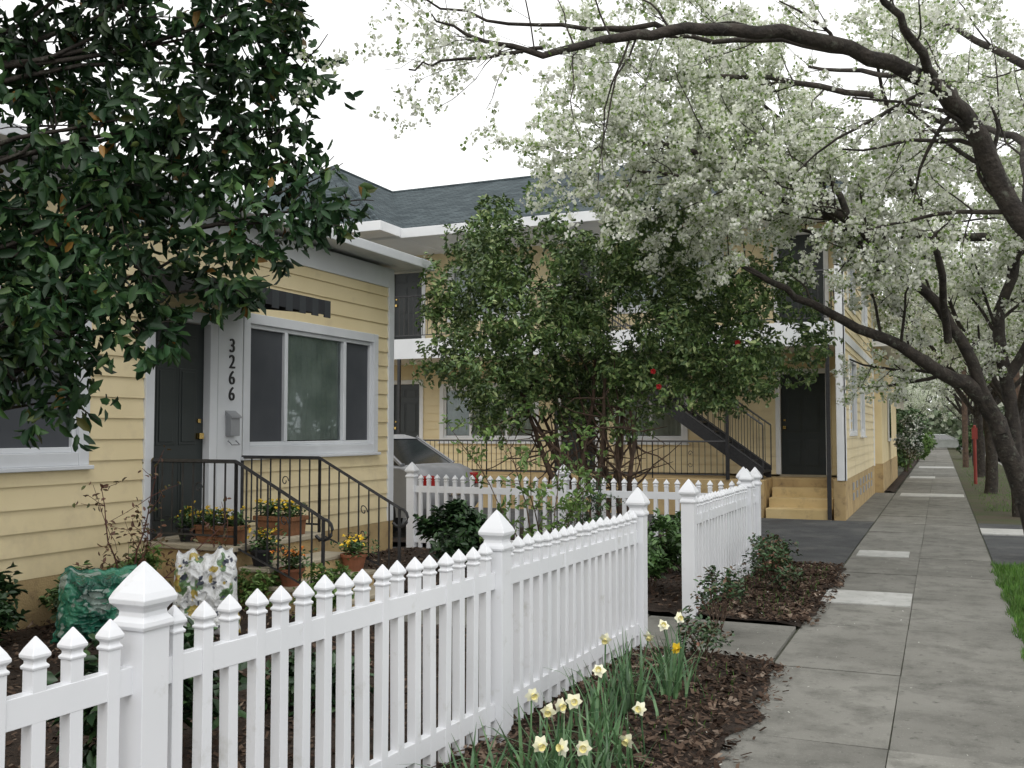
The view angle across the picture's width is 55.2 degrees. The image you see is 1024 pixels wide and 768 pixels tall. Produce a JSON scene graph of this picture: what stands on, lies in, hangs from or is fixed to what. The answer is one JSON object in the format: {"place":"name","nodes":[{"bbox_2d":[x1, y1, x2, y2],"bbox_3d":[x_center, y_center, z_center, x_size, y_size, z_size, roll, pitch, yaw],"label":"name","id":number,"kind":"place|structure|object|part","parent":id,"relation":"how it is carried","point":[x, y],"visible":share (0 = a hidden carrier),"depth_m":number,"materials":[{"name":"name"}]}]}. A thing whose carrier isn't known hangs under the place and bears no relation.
{"place":"outdoors","nodes":[
{"label":"outdoors","id":0,"kind":"place"},
{"bbox_2d":[0,603,625,767],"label":"garden soil","id":1,"kind":"structure","parent":0,"point":[12,753],"depth_m":5.27,"materials":[{"name":"brown soil"}]},
{"bbox_2d":[0,562,29,641],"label":"garden shrub","id":2,"kind":"object","parent":1,"relation":"on","point":[9,613],"visible":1,"depth_m":7.05,"materials":[{"name":"green plant"}]},
{"bbox_2d":[38,560,92,620],"bbox_3d":[-3.415,1.709,7.864,0.729,0.538,0.698,3,-4,-43],"label":"garden shrub","id":3,"kind":"object","parent":1,"relation":"on","point":[49,600],"visible":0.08,"depth_m":7.75,"materials":[{"name":"green plant"}]},
{"bbox_2d":[50,563,136,642],"bbox_3d":[-3.055,1.624,7.279,0.681,0.554,0.673,1,-3,-28],"label":"garden waste bag","id":4,"kind":"object","parent":1,"relation":"on","point":[85,608],"visible":0.65,"depth_m":7.08,"materials":[{"name":"green plastic"}]},
{"bbox_2d":[106,544,166,569],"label":"garden shrub","id":5,"kind":"object","parent":1,"relation":"on","point":[152,560],"visible":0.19,"depth_m":8.38,"materials":[{"name":"green plant"}]},
{"bbox_2d":[72,445,231,585],"bbox_3d":[-3.034,1.242,8.268,1.307,1.458,0.851,2,-3,-33],"label":"rose plant","id":6,"kind":"object","parent":1,"relation":"on","point":[138,540],"visible":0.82,"depth_m":8.06,"materials":[{"name":"red plant"}]},
{"bbox_2d":[46,617,270,767],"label":"garden shrub","id":7,"kind":"object","parent":1,"relation":"on","point":[89,760],"visible":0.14,"depth_m":4.41,"materials":[{"name":"green plant"}]},
{"bbox_2d":[0,0,377,451],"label":"evergreen tree","id":8,"kind":"object","parent":1,"relation":"on","point":[50,248],"visible":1,"depth_m":5.27,"materials":[{"name":"green plant"}]},
{"bbox_2d":[172,545,240,634],"bbox_3d":[-2.294,1.563,7.341,0.526,0.682,0.380,1,-3,-19],"label":"soil bag","id":9,"kind":"object","parent":1,"relation":"on","point":[210,579],"visible":0.69,"depth_m":7.26,"materials":[{"name":"plastic"}]},
{"bbox_2d":[265,649,373,717],"bbox_3d":[-1.062,1.634,5.443,0.693,0.450,0.602,-1,-3,24],"label":"garden shrub","id":10,"kind":"object","parent":1,"relation":"on","point":[291,677],"visible":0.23,"depth_m":5.30,"materials":[{"name":"green plant"}]},
{"bbox_2d":[289,560,357,618],"bbox_3d":[-1.482,1.716,7.875,0.598,0.555,0.498,1,-3,-21],"label":"garden shrub","id":11,"kind":"object","parent":1,"relation":"on","point":[332,576],"visible":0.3,"depth_m":7.92,"materials":[{"name":"green plant"}]},
{"bbox_2d":[0,0,1023,417],"label":"sky","id":12,"kind":"structure","parent":0,"point":[425,156],"materials":[{"name":"white"}]},
{"bbox_2d":[363,546,681,614],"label":"garden soil","id":13,"kind":"structure","parent":0,"point":[655,607],"depth_m":10.11,"materials":[{"name":"brown soil"}]},
{"bbox_2d":[412,498,486,562],"bbox_3d":[-0.656,1.696,10.787,0.928,0.867,0.848,-1,-3,24],"label":"garden shrub","id":14,"kind":"object","parent":13,"relation":"on","point":[457,526],"visible":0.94,"depth_m":10.66,"materials":[{"name":"green plant"}]},
{"bbox_2d":[439,403,611,542],"bbox_3d":[0.260,1.114,9.770,1.640,1.862,1.532,1,-3,-26],"label":"young tree","id":15,"kind":"object","parent":13,"relation":"on","point":[573,507],"visible":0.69,"depth_m":9.89,"materials":[{"name":"green plant"}]},
{"bbox_2d":[541,467,623,529],"bbox_3d":[0.830,1.568,11.641,0.892,1.156,0.677,-2,-4,39],"label":"shrub","id":16,"kind":"object","parent":13,"relation":"on","point":[586,514],"visible":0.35,"depth_m":11.67,"materials":[{"name":"green plant"}]},
{"bbox_2d":[647,511,680,573],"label":"garden shrub","id":17,"kind":"object","parent":13,"relation":"on","point":[653,527],"visible":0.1,"depth_m":10.53,"materials":[{"name":"green plant"}]},
{"bbox_2d":[647,508,681,593],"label":"garden shrub","id":18,"kind":"object","parent":13,"relation":"on","point":[663,552],"visible":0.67,"depth_m":9.19,"materials":[{"name":"green plant"}]},
{"bbox_2d":[698,563,846,627],"bbox_3d":[2.687,2.052,9.870,1.153,0.059,3.800,-1,-3,24],"label":"mulch bed","id":19,"kind":"object","parent":13,"relation":"on","point":[798,623],"visible":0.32,"depth_m":8.93,"materials":[{"name":"wood"}]},
{"bbox_2d":[690,565,748,631],"bbox_3d":[1.623,1.698,7.681,0.460,0.566,0.465,-1,-3,24],"label":"rose bush","id":20,"kind":"object","parent":19,"relation":"on","point":[729,586],"visible":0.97,"depth_m":7.64,"materials":[{"name":"green plant"}]},
{"bbox_2d":[678,467,761,618],"bbox_3d":[2.147,1.485,9.770,0.149,1.210,3.245,-1,-3,24],"label":"white picket fence","id":21,"kind":"object","parent":19,"relation":"on","point":[718,528],"visible":0.92,"depth_m":9.28,"materials":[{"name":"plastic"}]},
{"bbox_2d":[699,562,828,616],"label":"bed weeds","id":22,"kind":"object","parent":19,"relation":"on","point":[776,592],"visible":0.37,"depth_m":9.43,"materials":[{"name":"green plant"}]},
{"bbox_2d":[739,533,806,591],"bbox_3d":[2.516,1.769,9.609,0.634,0.624,0.536,0,-3,-8],"label":"rose bush","id":23,"kind":"object","parent":19,"relation":"on","point":[786,572],"visible":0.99,"depth_m":9.56,"materials":[{"name":"green plant"}]},
{"bbox_2d":[747,530,802,576],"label":"rose bush","id":24,"kind":"object","parent":19,"relation":"on","point":[768,541],"visible":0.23,"depth_m":10.61,"materials":[{"name":"green plant"}]},
{"bbox_2d":[393,527,663,541],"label":"garden soil","id":25,"kind":"structure","parent":0,"point":[521,529],"depth_m":14.57,"materials":[{"name":"brown soil"}]},
{"bbox_2d":[404,180,843,522],"bbox_3d":[1.401,-0.327,13.560,5.752,5.244,3.516,0,-3,0],"label":"camellia tree","id":26,"kind":"object","parent":25,"relation":"on","point":[693,327],"visible":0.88,"depth_m":13.08,"materials":[{"name":"green plant"}]},
{"bbox_2d":[389,599,795,661],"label":"garden path","id":27,"kind":"structure","parent":0,"point":[749,638],"depth_m":7.58,"materials":[{"name":"concrete"}]},
{"bbox_2d":[404,460,917,629],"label":"lot ground","id":28,"kind":"structure","parent":0,"point":[669,614],"depth_m":8.57,"materials":[{"name":"grey concrete"}]},
{"bbox_2d":[0,118,434,631],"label":"yellow cottage","id":29,"kind":"structure","parent":28,"relation":"on","point":[298,377],"depth_m":9.76,"materials":[{"name":"yellow wood"}]},
{"bbox_2d":[153,320,203,537],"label":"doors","id":30,"kind":"structure","parent":29,"relation":"in","point":[178,407],"depth_m":9.47,"materials":[{"name":"grey wood"}]},
{"bbox_2d":[161,501,206,541],"bbox_3d":[-2.944,1.254,9.007,0.442,0.378,0.402,-1,-3,24],"label":"flower pot","id":31,"kind":"object","parent":29,"relation":"on","point":[187,512],"visible":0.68,"depth_m":8.95,"materials":[{"name":"green plant"}]},
{"bbox_2d":[0,313,367,447],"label":"window interiors","id":32,"kind":"structure","parent":29,"relation":"in","point":[313,363],"depth_m":11.29,"materials":[{"name":"grey glass"}]},
{"bbox_2d":[0,159,394,540],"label":"window and door trim","id":33,"kind":"structure","parent":29,"relation":"in","point":[217,343],"depth_m":10.22,"materials":[{"name":"white wood"}]},
{"bbox_2d":[191,505,250,544],"bbox_3d":[-2.611,1.268,8.866,0.604,0.337,0.329,-1,-3,24],"label":"flower planter box","id":34,"kind":"object","parent":29,"relation":"on","point":[230,530],"visible":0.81,"depth_m":8.80,"materials":[{"name":"brown ceramic"}]},
{"bbox_2d":[225,410,241,444],"bbox_3d":[-2.848,0.450,10.019,0.089,0.356,0.161,-1,-3,24],"label":"wall mailbox","id":35,"kind":"object","parent":29,"relation":"attached to","point":[233,423],"depth_m":9.98,"materials":[{"name":"grey metal"}]},
{"bbox_2d":[237,522,286,566],"bbox_3d":[-2.212,1.412,8.674,0.376,0.392,0.439,0,-3,2],"label":"flower pot","id":36,"kind":"object","parent":29,"relation":"on","point":[261,550],"visible":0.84,"depth_m":8.61,"materials":[{"name":"green plant"}]},
{"bbox_2d":[253,498,308,535],"bbox_3d":[-2.269,1.294,9.612,0.558,0.356,0.376,-1,-3,24],"label":"flower planter box","id":37,"kind":"object","parent":29,"relation":"on","point":[294,525],"visible":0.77,"depth_m":9.54,"materials":[{"name":"brown ceramic"}]},
{"bbox_2d":[265,545,317,586],"bbox_3d":[-1.908,1.580,8.537,0.440,0.342,0.400,0,-3,0],"label":"flower pot","id":38,"kind":"object","parent":29,"relation":"on","point":[294,567],"visible":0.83,"depth_m":8.46,"materials":[{"name":"ceramic"}]},
{"bbox_2d":[330,531,378,571],"bbox_3d":[-1.492,1.612,9.418,0.477,0.363,0.372,0,-3,1],"label":"flower pot","id":39,"kind":"object","parent":29,"relation":"on","point":[354,561],"visible":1,"depth_m":9.37,"materials":[{"name":"ceramic"}]},
{"bbox_2d":[237,564,285,609],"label":"garden shrub","id":40,"kind":"object","parent":28,"relation":"on","point":[246,586],"visible":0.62,"depth_m":8.42,"materials":[{"name":"green plant"}]},
{"bbox_2d":[0,487,649,767],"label":"white picket fence","id":41,"kind":"object","parent":28,"relation":"on","point":[553,600],"visible":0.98,"depth_m":4.05,"materials":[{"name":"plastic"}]},
{"bbox_2d":[405,462,744,557],"bbox_3d":[0.668,1.599,12.139,4.507,1.210,0.153,-1,-3,24],"label":"white picket fence","id":42,"kind":"object","parent":28,"relation":"on","point":[414,502],"visible":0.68,"depth_m":12.41,"materials":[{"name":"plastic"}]},
{"bbox_2d":[464,648,780,767],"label":"mulch bed","id":43,"kind":"object","parent":28,"relation":"on","point":[730,727],"visible":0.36,"depth_m":5.38,"materials":[{"name":"soil"}]},
{"bbox_2d":[0,547,849,767],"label":"mulch chips","id":44,"kind":"object","parent":43,"relation":"on","point":[713,709],"visible":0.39,"depth_m":5.84,"materials":[{"name":"brown wood"}]},
{"bbox_2d":[397,664,656,767],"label":"daffodil plants","id":45,"kind":"object","parent":43,"relation":"on","point":[542,757],"visible":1,"depth_m":4.33,"materials":[{"name":"green plant"}]},
{"bbox_2d":[496,651,746,767],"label":"bed weeds","id":46,"kind":"object","parent":43,"relation":"on","point":[657,703],"visible":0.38,"depth_m":5.38,"materials":[{"name":"green plant"}]},
{"bbox_2d":[544,612,707,734],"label":"daffodil plants","id":47,"kind":"object","parent":43,"relation":"on","point":[625,681],"visible":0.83,"depth_m":5.51,"materials":[{"name":"green plant"}]},
{"bbox_2d":[675,605,734,659],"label":"rose bush","id":48,"kind":"object","parent":43,"relation":"on","point":[707,628],"visible":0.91,"depth_m":6.69,"materials":[{"name":"green plant"}]},
{"bbox_2d":[394,222,874,478],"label":"siding walls","id":49,"kind":"structure","parent":28,"relation":"on","point":[705,458],"depth_m":20.93,"materials":[{"name":"yellow wood"}]},
{"bbox_2d":[447,260,716,435],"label":"window interiors","id":50,"kind":"object","parent":49,"relation":"in","point":[673,427],"depth_m":22.46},
{"bbox_2d":[332,186,892,273],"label":"gutters and soffits","id":51,"kind":"object","parent":49,"relation":"on","point":[415,241],"visible":0.14,"depth_m":21.00,"materials":[{"name":"white paint"}]},
{"bbox_2d":[261,165,851,227],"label":"roof","id":52,"kind":"structure","parent":51,"relation":"on","point":[435,205],"depth_m":23.93,"materials":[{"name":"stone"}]},
{"bbox_2d":[394,207,874,480],"bbox_3d":[2.046,-0.508,24.137,12.465,5.130,8.460,-1,-3,24],"label":"window and door trim","id":53,"kind":"structure","parent":49,"relation":"attached to","point":[405,350],"depth_m":20.18,"materials":[{"name":"white wood"}]},
{"bbox_2d":[394,234,825,474],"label":"doors","id":54,"kind":"structure","parent":53,"relation":"attached to","point":[803,431],"depth_m":19.95,"materials":[{"name":"black wood"}]},
{"bbox_2d":[570,471,826,476],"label":"door sills","id":55,"kind":"structure","parent":53,"relation":"attached to","point":[789,475],"depth_m":19.72,"materials":[{"name":"wood"}]},
{"bbox_2d":[850,261,853,430],"bbox_3d":[3.574,-0.817,21.034,10.031,3.860,4.682,0,-3,-2],"label":"window glass","id":56,"kind":"object","parent":53,"relation":"in","point":[852,370],"visible":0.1,"depth_m":20.08,"materials":[{"name":"grey glass"}]},
{"bbox_2d":[292,0,1023,282],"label":"flowering pear tree","id":57,"kind":"object","parent":28,"relation":"on","point":[926,79],"visible":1,"depth_m":6.17,"materials":[{"name":"white plant"}]},
{"bbox_2d":[473,466,874,520],"bbox_3d":[-0.734,2.475,25.188,18.415,0.770,8.500,-1,-3,24],"label":"porch base","id":58,"kind":"object","parent":28,"relation":"on","point":[782,497],"visible":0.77,"depth_m":18.87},
{"bbox_2d":[394,269,831,477],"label":"railings","id":59,"kind":"object","parent":58,"relation":"on","point":[571,441],"visible":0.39,"depth_m":19.85,"materials":[{"name":"black metal"}]},
{"bbox_2d":[397,344,831,519],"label":"porch posts","id":60,"kind":"object","parent":58,"relation":"on","point":[828,443],"visible":0.52,"depth_m":17.78,"materials":[{"name":"wood"}]},
{"bbox_2d":[575,292,771,479],"bbox_3d":[3.225,0.002,19.894,3.828,3.865,1.000,-1,-3,24],"label":"exterior stair","id":61,"kind":"object","parent":58,"relation":"on","point":[703,428],"visible":0.38,"depth_m":19.19,"materials":[{"name":"black metal"}]},
{"bbox_2d":[853,472,871,500],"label":"foundation vents","id":62,"kind":"object","parent":58,"relation":"attached to","point":[860,484],"visible":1,"depth_m":20.86,"materials":[{"name":"grey metal"}]},
{"bbox_2d":[846,493,894,521],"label":"side paving","id":63,"kind":"structure","parent":28,"relation":"on","point":[871,508],"depth_m":20.28,"materials":[{"name":"concrete"}]},
{"bbox_2d":[873,347,897,492],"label":"walls","id":64,"kind":"structure","parent":28,"relation":"on","point":[886,470],"depth_m":26.37,"materials":[{"name":"yellow paint"}]},
{"bbox_2d":[887,399,890,440],"bbox_3d":[11.075,1.030,28.756,0.040,1.300,1.200,-1,-3,24],"label":"window and door trim","id":65,"kind":"structure","parent":64,"relation":"attached to","point":[889,438],"depth_m":28.22,"materials":[{"name":"white paint"}]},
{"bbox_2d":[889,400,891,437],"bbox_3d":[11.103,1.029,28.744,0.001,1.100,1.000,-1,-3,24],"label":"window glass","id":66,"kind":"object","parent":65,"relation":"in","point":[890,417],"visible":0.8,"depth_m":28.70,"materials":[{"name":"grey glass"}]},
{"bbox_2d":[872,341,910,368],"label":"gutters","id":67,"kind":"object","parent":64,"relation":"on","point":[887,348],"depth_m":26.92,"materials":[{"name":"white metal"}]},
{"bbox_2d":[876,325,916,386],"bbox_3d":[14.122,0.070,41.022,6.364,7.248,6.820,-1,-3,26],"label":"flowering pear tree","id":68,"kind":"object","parent":28,"relation":"on","point":[911,364],"depth_m":39.30,"materials":[{"name":"white plant"}]},
{"bbox_2d":[884,459,918,491],"bbox_3d":[16.365,3.520,40.417,0.333,0.068,32.600,-1,-3,24],"label":"planting strip","id":69,"kind":"object","parent":28,"relation":"on","point":[897,482],"visible":0.73,"depth_m":31.53,"materials":[{"name":"soil"}]},
{"bbox_2d":[896,393,906,414],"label":"distant house","id":70,"kind":"structure","parent":28,"relation":"on","point":[900,406],"depth_m":61.11,"materials":[{"name":"stone"}]},
{"bbox_2d":[897,450,913,470],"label":"dark hedge shrub","id":71,"kind":"object","parent":28,"relation":"on","point":[902,464],"visible":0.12,"depth_m":38.29,"materials":[{"name":"green plant"}]},
{"bbox_2d":[892,415,925,472],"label":"white flowering shrub","id":72,"kind":"object","parent":28,"relation":"on","point":[910,442],"visible":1,"depth_m":28.94,"materials":[{"name":"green plant"}]},
{"bbox_2d":[898,372,920,401],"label":"flowering pear tree","id":73,"kind":"object","parent":28,"relation":"on","point":[912,383],"depth_m":61.03,"materials":[{"name":"white plant"}]},
{"bbox_2d":[896,413,927,465],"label":"dark hedge shrub","id":74,"kind":"object","parent":28,"relation":"on","point":[899,428],"visible":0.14,"depth_m":35.17,"materials":[{"name":"green plant"}]},
{"bbox_2d":[896,405,929,435],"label":"dark hedge shrub","id":75,"kind":"object","parent":28,"relation":"on","point":[902,413],"visible":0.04,"depth_m":42.14,"materials":[{"name":"green plant"}]},
{"bbox_2d":[899,376,943,419],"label":"flowering pear tree","id":76,"kind":"object","parent":28,"relation":"on","point":[913,402],"visible":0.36,"depth_m":71.27,"materials":[{"name":"white plant"}]},
{"bbox_2d":[915,431,937,460],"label":"dark hedge shrub","id":77,"kind":"object","parent":28,"relation":"on","point":[927,440],"visible":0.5,"depth_m":51.08,"materials":[{"name":"green plant"}]},
{"bbox_2d":[932,434,961,449],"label":"parked car","id":78,"kind":"object","parent":28,"relation":"on","point":[944,441],"visible":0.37,"depth_m":84.20,"materials":[{"name":"paint"}]},
{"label":"windows","id":79,"kind":"part","parent":78,"relation":"part of","materials":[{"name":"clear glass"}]},
{"bbox_2d":[912,352,988,465],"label":"flowering pear tree","id":80,"kind":"object","parent":28,"relation":"on","point":[949,390],"visible":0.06,"depth_m":45.76,"materials":[{"name":"white plant"}]},
{"bbox_2d":[909,342,1002,457],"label":"flowering pear tree","id":81,"kind":"object","parent":28,"relation":"on","point":[959,408],"visible":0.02,"depth_m":59.92,"materials":[{"name":"white plant"}]},
{"bbox_2d":[392,507,1023,566],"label":"driveway","id":82,"kind":"structure","parent":0,"point":[831,541],"depth_m":14.81,"materials":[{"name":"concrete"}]},
{"bbox_2d":[393,434,480,532],"bbox_3d":[-2.936,1.610,16.283,4.712,1.544,1.823,-1,-3,26],"label":"parked car","id":83,"kind":"object","parent":82,"relation":"on","point":[424,457],"visible":0.17,"depth_m":15.28,"materials":[{"name":"paint"}]},
{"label":"windows","id":84,"kind":"part","parent":83,"relation":"part of","materials":[{"name":"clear glass"}]},
{"bbox_2d":[710,447,1023,767],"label":"sidewalk","id":85,"kind":"structure","parent":0,"point":[841,708],"depth_m":6.68,"materials":[{"name":"concrete"}]},
{"bbox_2d":[609,491,971,764],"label":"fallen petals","id":86,"kind":"object","parent":85,"relation":"on","point":[795,621],"visible":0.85,"depth_m":7.17,"materials":[{"name":"white plant"}]},
{"bbox_2d":[821,466,1023,606],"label":"sidewalk patch","id":87,"kind":"object","parent":85,"relation":"on","point":[873,598],"visible":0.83,"depth_m":9.64,"materials":[{"name":"concrete"}]},
{"bbox_2d":[947,448,1023,634],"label":"grass verge soil","id":88,"kind":"structure","parent":0,"point":[983,516],"depth_m":23.78,"materials":[{"name":"brown soil"}]},
{"bbox_2d":[487,0,1023,531],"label":"flowering pear tree","id":89,"kind":"object","parent":88,"relation":"on","point":[721,124],"visible":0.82,"depth_m":11.68,"materials":[{"name":"white plant"}]},
{"bbox_2d":[869,152,1023,516],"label":"flowering pear tree","id":90,"kind":"object","parent":88,"relation":"on","point":[963,321],"visible":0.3,"depth_m":18.39,"materials":[{"name":"white plant"}]},
{"bbox_2d":[870,216,1023,493],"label":"flowering pear tree","id":91,"kind":"object","parent":88,"relation":"on","point":[991,465],"visible":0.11,"depth_m":25.22,"materials":[{"name":"white plant"}]},
{"bbox_2d":[883,282,1023,476],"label":"flowering pear tree","id":92,"kind":"object","parent":88,"relation":"on","point":[978,421],"visible":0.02,"depth_m":34.17,"materials":[{"name":"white plant"}]},
{"bbox_2d":[961,365,968,467],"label":"utility pole","id":93,"kind":"object","parent":88,"relation":"on","point":[965,453],"depth_m":43.44,"materials":[{"name":"brown wood"}]},
{"bbox_2d":[929,388,1003,427],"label":"flowering pear tree","id":94,"kind":"object","parent":88,"relation":"on","point":[949,407],"visible":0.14,"depth_m":76.58,"materials":[{"name":"white plant"}]},
{"bbox_2d":[956,422,984,455],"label":"dark hedge shrub","id":95,"kind":"object","parent":88,"relation":"on","point":[958,448],"visible":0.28,"depth_m":55.95,"materials":[{"name":"green plant"}]},
{"bbox_2d":[972,425,977,483],"bbox_3d":[14.082,2.151,29.791,0.160,1.800,0.100,-1,-3,24],"label":"red post","id":96,"kind":"object","parent":88,"relation":"on","point":[974,434],"visible":1,"depth_m":29.76,"materials":[{"name":"metal"}]},
{"bbox_2d":[957,460,1011,511],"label":"verge grass","id":97,"kind":"structure","parent":88,"relation":"on","point":[990,509],"depth_m":24.50,"materials":[{"name":"green plant"}]},
{"bbox_2d":[989,560,1023,660],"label":"verge grass","id":98,"kind":"structure","parent":88,"relation":"on","point":[1014,573],"depth_m":9.78,"materials":[{"name":"green plant"}]},
{"bbox_2d":[1011,305,1019,398],"bbox_3d":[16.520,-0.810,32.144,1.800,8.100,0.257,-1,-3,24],"label":"tree","id":99,"kind":"object","parent":88,"relation":"on","point":[1015,379],"depth_m":32.01,"materials":[{"name":"white plant"}]},
{"bbox_3d":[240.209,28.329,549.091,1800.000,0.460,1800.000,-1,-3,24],"label":"ground","id":100,"kind":"structure","parent":0,"visible":0},
{"bbox_2d":[900,373,1004,448],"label":"distant trees","id":101,"kind":"object","parent":100,"relation":"on","point":[938,424],"visible":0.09,"depth_m":89.16,"materials":[{"name":"green plant"}]}
]}

